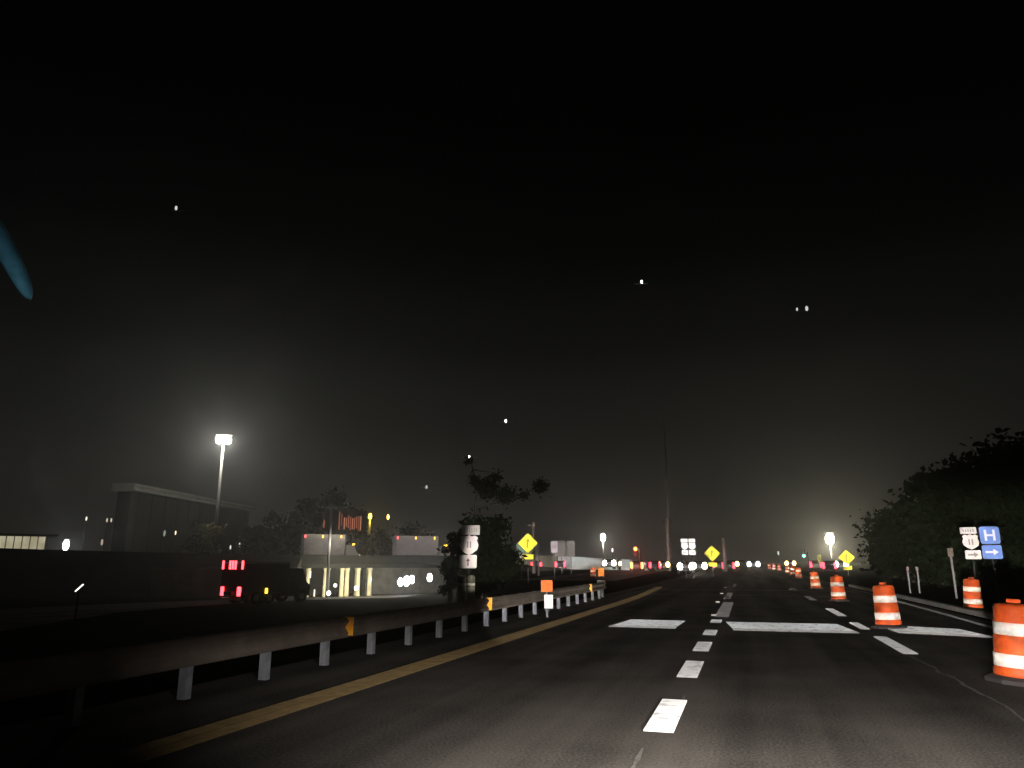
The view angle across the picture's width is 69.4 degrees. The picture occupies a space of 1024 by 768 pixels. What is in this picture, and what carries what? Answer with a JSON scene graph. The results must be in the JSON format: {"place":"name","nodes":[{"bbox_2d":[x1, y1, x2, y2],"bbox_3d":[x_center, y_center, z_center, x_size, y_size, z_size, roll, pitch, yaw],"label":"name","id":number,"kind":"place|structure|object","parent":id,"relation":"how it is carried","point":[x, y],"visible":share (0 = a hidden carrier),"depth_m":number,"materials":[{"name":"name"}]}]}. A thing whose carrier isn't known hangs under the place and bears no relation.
{"place":"outdoors","nodes":[
{"label":"outdoors","id":0,"kind":"place"},
{"bbox_2d":[0,219,32,299],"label":"windscreen trim","id":1,"kind":"structure","parent":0,"point":[12,262],"depth_m":0.90,"materials":[{"name":"plastic"}]},
{"bbox_2d":[0,548,323,596],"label":"embankment","id":2,"kind":"structure","parent":0,"point":[42,573],"depth_m":86.42,"materials":[{"name":"concrete"}]},
{"bbox_2d":[0,533,58,548],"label":"store building","id":3,"kind":"structure","parent":2,"relation":"on","point":[26,541],"depth_m":107.48,"materials":[{"name":"beige"}]},
{"bbox_2d":[0,536,5,547],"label":"window","id":4,"kind":"structure","parent":3,"relation":"in","point":[2,538],"depth_m":106.04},
{"bbox_2d":[5,536,13,547],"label":"window","id":5,"kind":"structure","parent":3,"relation":"in","point":[9,543],"depth_m":106.53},
{"bbox_2d":[14,536,21,548],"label":"window","id":6,"kind":"structure","parent":3,"relation":"in","point":[17,543],"depth_m":107.05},
{"bbox_2d":[21,536,29,548],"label":"window","id":7,"kind":"structure","parent":3,"relation":"in","point":[25,543],"depth_m":107.60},
{"bbox_2d":[29,537,37,548],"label":"window","id":8,"kind":"structure","parent":3,"relation":"in","point":[33,543],"depth_m":108.13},
{"bbox_2d":[37,537,45,548],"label":"window","id":9,"kind":"structure","parent":3,"relation":"in","point":[41,542],"depth_m":108.68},
{"bbox_2d":[111,483,254,553],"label":"warehouse","id":10,"kind":"structure","parent":2,"relation":"on","point":[146,516],"depth_m":148.12,"materials":[{"name":"grey"}]},
{"bbox_2d":[0,593,433,630],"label":"road","id":11,"kind":"structure","parent":0,"point":[17,618],"depth_m":38.13,"materials":[{"name":"asphalt"}]},
{"bbox_2d":[0,565,1023,767],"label":"road","id":12,"kind":"structure","parent":0,"point":[591,690],"depth_m":8.24,"materials":[{"name":"asphalt"}]},
{"bbox_2d":[65,587,660,767],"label":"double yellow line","id":13,"kind":"object","parent":12,"relation":"on","point":[163,746],"visible":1,"depth_m":7.79,"materials":[{"name":"paint"}]},
{"bbox_2d":[541,580,552,616],"bbox_3d":[1.011,6.157,21.168,0.350,1.062,0.070,-4,-14,17],"label":"marker post","id":14,"kind":"object","parent":12,"relation":"on","point":[546,586],"visible":0.94,"depth_m":21.16,"materials":[{"name":"plastic"}]},
{"bbox_2d":[630,748,643,767],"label":"pavement seam","id":15,"kind":"object","parent":12,"relation":"on","point":[637,758],"visible":1,"depth_m":5.82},
{"bbox_2d":[609,625,675,628],"bbox_3d":[3.149,5.835,17.767,1.603,0.014,0.382,-5,-15,20],"label":"stop line edge","id":16,"kind":"object","parent":12,"relation":"on","point":[642,626],"visible":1,"depth_m":17.75,"materials":[{"name":"white paint"}]},
{"bbox_2d":[614,619,684,626],"bbox_3d":[3.571,6.102,18.871,1.533,0.014,2.006,-5,-15,20],"label":"stop line","id":17,"kind":"object","parent":12,"relation":"on","point":[668,623],"visible":0.99,"depth_m":18.94,"materials":[{"name":"white paint"}]},
{"bbox_2d":[643,699,686,732],"bbox_3d":[1.575,3.345,7.492,0.270,0.014,1.650,-4,-14,17],"label":"lane marking","id":18,"kind":"object","parent":12,"relation":"on","point":[666,715],"visible":1,"depth_m":7.35,"materials":[{"name":"white paint"}]},
{"bbox_2d":[677,561,694,573],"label":"car","id":19,"kind":"object","parent":12,"relation":"on","point":[681,565],"visible":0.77,"depth_m":87.33,"materials":[{"name":"grey paint"}]},
{"bbox_2d":[681,539,695,577],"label":"route sign cluster","id":20,"kind":"object","parent":12,"relation":"on","point":[684,546],"visible":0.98,"depth_m":72.24,"materials":[{"name":"white"}]},
{"bbox_2d":[677,661,703,677],"bbox_3d":[2.599,4.127,10.720,0.270,0.014,1.700,-4,-14,17],"label":"lane marking","id":21,"kind":"object","parent":12,"relation":"on","point":[690,669],"visible":1,"depth_m":10.59,"materials":[{"name":"white paint"}]},
{"bbox_2d":[691,561,707,572],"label":"car","id":22,"kind":"object","parent":12,"relation":"on","point":[700,565],"visible":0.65,"depth_m":95.11,"materials":[{"name":"grey paint"}]},
{"bbox_2d":[693,642,711,650],"bbox_3d":[3.513,4.825,13.598,0.270,0.014,1.500,-4,-14,17],"label":"lane marking","id":23,"kind":"object","parent":12,"relation":"on","point":[702,646],"visible":1,"depth_m":13.50,"materials":[{"name":"white paint"}]},
{"bbox_2d":[703,630,717,634],"bbox_3d":[4.383,5.489,16.338,0.270,0.014,1.200,-4,-14,17],"label":"lane marking","id":24,"kind":"object","parent":12,"relation":"on","point":[710,632],"visible":1,"depth_m":16.23,"materials":[{"name":"white paint"}]},
{"bbox_2d":[704,545,719,575],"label":"warning sign","id":25,"kind":"object","parent":12,"relation":"on","point":[711,553],"visible":0.96,"depth_m":77.91,"materials":[{"name":"yellow"}]},
{"bbox_2d":[715,602,732,616],"bbox_3d":[7.177,7.553,24.857,0.380,0.014,8.200,-4,-14,17],"label":"lane line","id":26,"kind":"object","parent":12,"relation":"on","point":[724,610],"visible":1,"depth_m":23.75,"materials":[{"name":"grey paint"}]},
{"bbox_2d":[721,561,735,570],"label":"car","id":27,"kind":"object","parent":12,"relation":"on","point":[730,564],"visible":0.83,"depth_m":106.70,"materials":[{"name":"black paint"}]},
{"bbox_2d":[747,560,760,569],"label":"car","id":28,"kind":"object","parent":12,"relation":"on","point":[753,563],"visible":1,"depth_m":119.50,"materials":[{"name":"grey paint"}]},
{"bbox_2d":[658,594,859,596],"bbox_3d":[11.279,10.060,35.169,10.008,0.001,0.300,-4,-14,16],"label":"pavement joint","id":29,"kind":"object","parent":12,"relation":"on","point":[747,595],"visible":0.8,"depth_m":35.05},
{"bbox_2d":[726,622,853,630],"bbox_3d":[6.632,5.867,17.901,2.840,0.014,2.000,-4,-14,17],"label":"stop line","id":30,"kind":"object","parent":12,"relation":"on","point":[789,626],"visible":1,"depth_m":17.76,"materials":[{"name":"white paint"}]},
{"bbox_2d":[785,560,795,567],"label":"car","id":31,"kind":"object","parent":12,"relation":"on","point":[790,562],"visible":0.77,"depth_m":143.86,"materials":[{"name":"brown paint"}]},
{"bbox_2d":[733,628,858,632],"bbox_3d":[6.378,5.582,16.721,2.670,0.014,0.430,-4,-14,17],"label":"stop line edge","id":32,"kind":"object","parent":12,"relation":"on","point":[788,630],"visible":1,"depth_m":16.70,"materials":[{"name":"white paint"}]},
{"bbox_2d":[795,567,801,577],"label":"traffic drum","id":33,"kind":"object","parent":12,"relation":"on","point":[798,574],"visible":0.99,"depth_m":68.89,"materials":[{"name":"orange plastic"}]},
{"bbox_2d":[809,571,822,588],"bbox_3d":[18.126,11.718,44.169,0.741,1.069,0.740,2,-14,-8],"label":"traffic drum","id":34,"kind":"object","parent":12,"relation":"on","point":[814,580],"visible":1,"depth_m":43.97,"materials":[{"name":"orange plastic"}]},
{"bbox_2d":[825,608,845,615],"bbox_3d":[10.108,7.130,23.114,0.240,0.014,3.700,-4,-14,17],"label":"lane line","id":35,"kind":"object","parent":12,"relation":"on","point":[835,612],"visible":1,"depth_m":22.80,"materials":[{"name":"white paint"}]},
{"bbox_2d":[829,575,848,601],"bbox_3d":[13.175,8.252,29.891,0.739,1.055,0.740,6,-15,-25],"label":"traffic drum","id":36,"kind":"object","parent":12,"relation":"on","point":[838,593],"visible":1,"depth_m":29.70,"materials":[{"name":"orange plastic"}]},
{"bbox_2d":[849,622,868,628],"bbox_3d":[8.482,5.905,18.058,0.200,0.014,2.000,-4,-14,17],"label":"lane marking","id":37,"kind":"object","parent":12,"relation":"on","point":[859,625],"visible":1,"depth_m":18.04,"materials":[{"name":"white paint"}]},
{"bbox_2d":[871,582,907,628],"bbox_3d":[8.937,5.285,17.634,0.740,1.060,0.739,-11,-17,37],"label":"traffic drum","id":38,"kind":"object","parent":12,"relation":"on","point":[886,612],"visible":1,"depth_m":17.45,"materials":[{"name":"orange plastic"}]},
{"bbox_2d":[874,636,917,653],"bbox_3d":[7.189,4.903,13.920,0.240,0.014,3.100,-4,-14,17],"label":"lane line","id":39,"kind":"object","parent":12,"relation":"on","point":[902,649],"visible":1,"depth_m":13.66,"materials":[{"name":"white paint"}]},
{"bbox_2d":[862,591,992,628],"bbox_3d":[13.755,7.469,24.512,0.150,0.014,33.007,-4,-14,18],"label":"edge line","id":40,"kind":"object","parent":12,"relation":"on","point":[981,624],"visible":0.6,"depth_m":21.74,"materials":[{"name":"grey paint"}]},
{"bbox_2d":[889,626,983,634],"bbox_3d":[9.541,5.631,16.927,2.532,0.014,1.553,-11,-17,38],"label":"stop line","id":41,"kind":"object","parent":12,"relation":"on","point":[935,630],"visible":0.77,"depth_m":16.70,"materials":[{"name":"white paint"}]},
{"bbox_2d":[895,631,992,637],"bbox_3d":[9.274,5.383,15.903,2.039,0.014,0.382,-11,-17,38],"label":"stop line edge","id":42,"kind":"object","parent":12,"relation":"on","point":[949,634],"visible":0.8,"depth_m":15.78,"materials":[{"name":"white paint"}]},
{"bbox_2d":[910,656,1023,720],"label":"pavement seam","id":43,"kind":"object","parent":12,"relation":"on","point":[963,684],"visible":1,"depth_m":9.22,"materials":[{"name":"asphalt"}]},
{"bbox_2d":[984,598,1023,686],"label":"traffic drum","id":44,"kind":"object","parent":12,"relation":"on","point":[1008,640],"visible":1,"depth_m":9.46,"materials":[{"name":"orange plastic"}]},
{"bbox_2d":[0,563,1023,726],"bbox_3d":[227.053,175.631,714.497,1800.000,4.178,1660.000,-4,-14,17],"label":"ground","id":45,"kind":"structure","parent":0,"point":[118,629],"depth_m":27.16,"materials":[{"name":"black plant"}]},
{"bbox_2d":[63,538,69,549],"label":"street lamp","id":46,"kind":"object","parent":45,"relation":"on","point":[65,544],"visible":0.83,"depth_m":136.53,"materials":[{"name":"grey"}]},
{"bbox_2d":[72,584,83,633],"bbox_3d":[-13.556,6.995,23.005,0.227,1.497,0.088,8,-16,-29],"label":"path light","id":47,"kind":"object","parent":45,"relation":"on","point":[75,615],"visible":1,"depth_m":22.99,"materials":[{"name":"black"}]},
{"bbox_2d":[181,520,226,553],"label":"tree","id":48,"kind":"object","parent":45,"relation":"on","point":[201,540],"visible":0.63,"depth_m":116.96,"materials":[{"name":"green plant"}]},
{"bbox_2d":[148,568,293,597],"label":"retaining wall","id":49,"kind":"structure","parent":45,"relation":"on","point":[185,582],"depth_m":84.76,"materials":[{"name":"concrete"}]},
{"bbox_2d":[214,434,231,524],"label":"street lamp","id":50,"kind":"object","parent":45,"relation":"on","point":[223,440],"visible":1,"depth_m":128.22,"materials":[{"name":"grey metal"}]},
{"bbox_2d":[236,510,283,554],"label":"tree","id":51,"kind":"object","parent":45,"relation":"on","point":[257,541],"visible":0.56,"depth_m":134.88,"materials":[{"name":"green plant"}]},
{"bbox_2d":[220,561,309,604],"bbox_3d":[-17.772,14.341,53.497,2.560,3.010,6.350,-9,-16,33],"label":"box truck","id":52,"kind":"object","parent":45,"relation":"on","point":[257,583],"visible":1,"depth_m":52.02,"materials":[{"name":"black"}]},
{"bbox_2d":[267,497,333,554],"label":"tree","id":53,"kind":"object","parent":45,"relation":"on","point":[288,536],"visible":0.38,"depth_m":130.10,"materials":[{"name":"green plant"}]},
{"bbox_2d":[0,580,605,726],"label":"guardrail","id":54,"kind":"object","parent":45,"relation":"on","point":[73,674],"visible":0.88,"depth_m":8.71,"materials":[{"name":"grey"}]},
{"bbox_2d":[325,504,332,597],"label":"utility pole","id":55,"kind":"object","parent":45,"relation":"on","point":[328,555],"visible":0.94,"depth_m":95.41,"materials":[{"name":"grey"}]},
{"bbox_2d":[323,510,366,543],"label":"pylon sign","id":56,"kind":"object","parent":45,"relation":"on","point":[353,522],"visible":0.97,"depth_m":126.12,"materials":[{"name":"black"}]},
{"bbox_2d":[317,485,373,553],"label":"tree","id":57,"kind":"object","parent":45,"relation":"on","point":[337,502],"visible":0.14,"depth_m":146.98,"materials":[{"name":"green plant"}]},
{"bbox_2d":[367,512,371,545],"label":"street lamp","id":58,"kind":"object","parent":45,"relation":"on","point":[369,526],"visible":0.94,"depth_m":147.30,"materials":[{"name":"yellow"}]},
{"bbox_2d":[287,555,455,596],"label":"overpass","id":59,"kind":"object","parent":45,"relation":"on","point":[368,575],"visible":0.71,"depth_m":106.94,"materials":[{"name":"concrete"}]},
{"bbox_2d":[301,534,359,554],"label":"box truck","id":60,"kind":"object","parent":59,"relation":"on","point":[314,544],"visible":0.65,"depth_m":102.23,"materials":[{"name":"silver metal"}]},
{"bbox_2d":[403,576,409,585],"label":"wall lamp","id":61,"kind":"object","parent":59,"relation":"attached to","point":[406,580],"visible":1,"depth_m":105.23,"materials":[{"name":"grey metal"}]},
{"bbox_2d":[392,536,449,555],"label":"box truck","id":62,"kind":"object","parent":59,"relation":"on","point":[414,545],"visible":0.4,"depth_m":108.68,"materials":[{"name":"silver metal"}]},
{"bbox_2d":[357,527,394,554],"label":"tree","id":63,"kind":"object","parent":45,"relation":"on","point":[377,543],"visible":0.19,"depth_m":144.52,"materials":[{"name":"green plant"}]},
{"bbox_2d":[383,521,434,555],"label":"tree","id":64,"kind":"object","parent":45,"relation":"on","point":[410,530],"visible":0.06,"depth_m":136.94,"materials":[{"name":"green plant"}]},
{"bbox_2d":[436,531,459,602],"bbox_3d":[-4.139,12.349,48.542,1.796,5.238,2.223,-7,-15,25],"label":"tree","id":65,"kind":"object","parent":45,"relation":"on","point":[451,584],"visible":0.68,"depth_m":48.17,"materials":[{"name":"green plant"}]},
{"bbox_2d":[457,575,466,601],"bbox_3d":[-1.669,7.018,24.538,0.308,1.298,0.303,-4,-14,17],"label":"bollard","id":66,"kind":"object","parent":45,"relation":"on","point":[461,587],"visible":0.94,"depth_m":24.48,"materials":[{"name":"black"}]},
{"bbox_2d":[459,525,479,575],"bbox_3d":[-1.514,6.510,26.230,0.720,2.945,0.090,1,-14,-3],"label":"route sign","id":67,"kind":"object","parent":45,"relation":"on","point":[468,544],"visible":0.99,"depth_m":26.37,"materials":[{"name":"grey"}]},
{"bbox_2d":[467,575,474,599],"bbox_3d":[-1.363,7.008,24.540,0.268,1.278,0.264,-4,-14,17],"label":"bollard","id":68,"kind":"object","parent":45,"relation":"on","point":[470,587],"visible":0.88,"depth_m":24.50,"materials":[{"name":"beige"}]},
{"bbox_2d":[444,506,534,599],"bbox_3d":[-1.659,10.400,44.771,4.937,6.209,4.939,10,-17,-36],"label":"tree","id":69,"kind":"object","parent":45,"relation":"on","point":[496,564],"visible":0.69,"depth_m":44.10,"materials":[{"name":"green plant"}]},
{"bbox_2d":[463,456,551,574],"bbox_3d":[-0.441,11.743,60.801,7.211,11.625,3.520,-4,-14,17],"label":"tree","id":70,"kind":"object","parent":45,"relation":"on","point":[487,487],"visible":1,"depth_m":61.42,"materials":[{"name":"green plant"}]},
{"bbox_2d":[518,533,536,582],"bbox_3d":[1.305,14.189,60.385,1.557,3.978,0.084,0,-14,1],"label":"warning sign","id":71,"kind":"object","parent":45,"relation":"on","point":[527,542],"visible":0.96,"depth_m":60.60,"materials":[{"name":"yellow"}]},
{"bbox_2d":[528,521,539,572],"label":"utility pole","id":72,"kind":"object","parent":45,"relation":"on","point":[533,525],"visible":0.92,"depth_m":97.51,"materials":[{"name":"brown wood"}]},
{"bbox_2d":[522,556,557,567],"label":"concrete wall","id":73,"kind":"structure","parent":45,"relation":"on","point":[547,561],"depth_m":143.69,"materials":[{"name":"concrete"}]},
{"bbox_2d":[558,540,564,568],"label":"sign back","id":74,"kind":"object","parent":45,"relation":"on","point":[561,548],"visible":0.97,"depth_m":92.72,"materials":[{"name":"grey metal"}]},
{"bbox_2d":[567,541,574,573],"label":"sign back","id":75,"kind":"object","parent":45,"relation":"on","point":[570,548],"visible":1,"depth_m":92.71,"materials":[{"name":"grey metal"}]},
{"bbox_2d":[558,556,618,569],"bbox_3d":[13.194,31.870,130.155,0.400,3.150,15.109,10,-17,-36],"label":"truck","id":76,"kind":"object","parent":45,"relation":"on","point":[583,563],"depth_m":130.46,"materials":[{"name":"metal"}]},
{"bbox_2d":[621,559,632,569],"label":"concrete wall","id":77,"kind":"structure","parent":45,"relation":"on","point":[625,564],"depth_m":121.35,"materials":[{"name":"concrete"}]},
{"bbox_2d":[662,519,671,570],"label":"utility pole","id":78,"kind":"object","parent":45,"relation":"on","point":[668,543],"visible":0.95,"depth_m":117.12,"materials":[{"name":"brown wood"}]},
{"bbox_2d":[663,419,671,566],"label":"radio mast","id":79,"kind":"object","parent":45,"relation":"on","point":[667,495],"visible":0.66,"depth_m":183.39,"materials":[{"name":"grey"}]},
{"bbox_2d":[721,538,726,570],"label":"utility pole","id":80,"kind":"object","parent":45,"relation":"on","point":[724,555],"visible":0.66,"depth_m":106.96,"materials":[{"name":"brown wood"}]},
{"bbox_2d":[824,532,833,560],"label":"street lamp","id":81,"kind":"object","parent":45,"relation":"on","point":[829,537],"visible":0.94,"depth_m":146.30,"materials":[{"name":"grey"}]},
{"bbox_2d":[822,561,837,571],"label":"car","id":82,"kind":"object","parent":45,"relation":"on","point":[829,564],"visible":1,"depth_m":100.09,"materials":[{"name":"black paint"}]},
{"bbox_2d":[839,550,854,574],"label":"warning sign","id":83,"kind":"object","parent":45,"relation":"on","point":[846,557],"visible":1,"depth_m":81.70,"materials":[{"name":"yellow"}]},
{"bbox_2d":[866,545,901,577],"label":"tree","id":84,"kind":"object","parent":45,"relation":"on","point":[888,575],"visible":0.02,"depth_m":69.78,"materials":[{"name":"green plant"}]},
{"bbox_2d":[849,489,938,583],"bbox_3d":[30.252,11.722,56.765,7.927,7.552,7.562,4,-14,-16],"label":"tree","id":85,"kind":"object","parent":45,"relation":"on","point":[880,551],"visible":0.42,"depth_m":56.31,"materials":[{"name":"green plant"}]},
{"bbox_2d":[906,567,910,592],"bbox_3d":[20.775,10.264,38.700,0.140,1.336,0.076,-7,-15,27],"label":"reflector post","id":86,"kind":"object","parent":45,"relation":"on","point":[907,568],"visible":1,"depth_m":38.69,"materials":[{"name":"grey"}]},
{"bbox_2d":[849,584,992,619],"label":"kerb","id":87,"kind":"structure","parent":45,"relation":"on","point":[979,613],"depth_m":25.44,"materials":[{"name":"concrete"}]},
{"bbox_2d":[889,512,968,585],"bbox_3d":[30.189,11.679,52.469,6.820,5.923,7.186,-2,-14,10],"label":"tree","id":88,"kind":"object","parent":45,"relation":"on","point":[924,570],"visible":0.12,"depth_m":51.84,"materials":[{"name":"green plant"}]},
{"bbox_2d":[883,454,1009,587],"bbox_3d":[30.128,9.473,49.104,9.102,10.165,9.712,1,-14,-4],"label":"tree","id":89,"kind":"object","parent":45,"relation":"on","point":[921,530],"visible":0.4,"depth_m":48.52,"materials":[{"name":"green plant"}]},
{"bbox_2d":[947,548,957,598],"bbox_3d":[19.683,8.438,32.968,0.220,2.185,0.076,-8,-16,29],"label":"delineator","id":90,"kind":"object","parent":45,"relation":"on","point":[950,552],"visible":1,"depth_m":33.02,"materials":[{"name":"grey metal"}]},
{"bbox_2d":[962,577,987,610],"bbox_3d":[15.229,6.951,24.491,0.740,1.069,0.741,9,-16,-33],"label":"traffic drum","id":91,"kind":"object","parent":45,"relation":"on","point":[972,596],"visible":0.98,"depth_m":24.28,"materials":[{"name":"orange plastic"}]},
{"bbox_2d":[927,427,1023,586],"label":"tree","id":92,"kind":"object","parent":45,"relation":"on","point":[957,495],"visible":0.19,"depth_m":45.23,"materials":[{"name":"green plant"}]},
{"bbox_2d":[959,526,1002,602],"bbox_3d":[18.309,7.018,28.659,1.310,2.916,0.090,-7,-15,27],"label":"hospital route sign","id":93,"kind":"object","parent":45,"relation":"on","point":[990,535],"visible":0.99,"depth_m":28.78,"materials":[{"name":"blue"}]},
{"bbox_2d":[945,443,1023,590],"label":"tree","id":94,"kind":"object","parent":45,"relation":"on","point":[1008,521],"visible":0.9,"depth_m":41.97,"materials":[{"name":"green plant"}]},
{"bbox_2d":[0,0,1023,563],"label":"sky","id":95,"kind":"structure","parent":0,"point":[407,231],"materials":[{"name":"black"}]},
{"bbox_2d":[453,564,573,597],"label":"embankment","id":96,"kind":"structure","parent":0,"point":[541,568],"depth_m":117.63,"materials":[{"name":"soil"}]},
{"bbox_2d":[519,565,676,580],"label":"opposing road","id":97,"kind":"structure","parent":0,"point":[614,575],"depth_m":81.75,"materials":[{"name":"asphalt"}]},
{"bbox_2d":[551,541,557,578],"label":"shield sign","id":98,"kind":"object","parent":97,"relation":"on","point":[554,547],"visible":0.95,"depth_m":68.32,"materials":[{"name":"grey"}]},
{"bbox_2d":[589,567,596,577],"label":"traffic drum","id":99,"kind":"object","parent":97,"relation":"on","point":[592,572],"visible":0.99,"depth_m":71.47,"materials":[{"name":"orange plastic"}]},
{"bbox_2d":[601,559,615,568],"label":"car","id":100,"kind":"object","parent":97,"relation":"on","point":[608,563],"visible":0.98,"depth_m":112.59,"materials":[{"name":"grey paint"}]},
{"bbox_2d":[630,561,643,570],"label":"car","id":101,"kind":"object","parent":97,"relation":"on","point":[634,564],"visible":0.88,"depth_m":106.71,"materials":[{"name":"red paint"}]},
{"bbox_2d":[634,547,640,572],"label":"traffic signal","id":102,"kind":"object","parent":97,"relation":"on","point":[635,551],"visible":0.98,"depth_m":97.38,"materials":[{"name":"black"}]},
{"bbox_2d":[646,561,660,570],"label":"car","id":103,"kind":"object","parent":97,"relation":"on","point":[654,564],"visible":0.72,"depth_m":112.80,"materials":[{"name":"black paint"}]},
{"bbox_2d":[574,569,846,570],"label":"cross street","id":104,"kind":"structure","parent":0,"point":[818,570],"depth_m":111.69,"materials":[{"name":"asphalt"}]},
{"bbox_2d":[555,561,565,568],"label":"car","id":105,"kind":"object","parent":104,"relation":"on","point":[557,563],"visible":0.83,"depth_m":129.03,"materials":[{"name":"black paint"}]},
{"bbox_2d":[657,561,669,569],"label":"car","id":106,"kind":"object","parent":104,"relation":"on","point":[665,564],"visible":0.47,"depth_m":116.36,"materials":[{"name":"brown paint"}]},
{"bbox_2d":[809,560,821,569],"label":"car","id":107,"kind":"object","parent":104,"relation":"on","point":[814,564],"visible":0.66,"depth_m":114.73,"materials":[{"name":"black paint"}]},
{"bbox_2d":[834,560,848,570],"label":"car","id":108,"kind":"object","parent":104,"relation":"on","point":[840,563],"visible":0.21,"depth_m":109.92,"materials":[{"name":"grey paint"}]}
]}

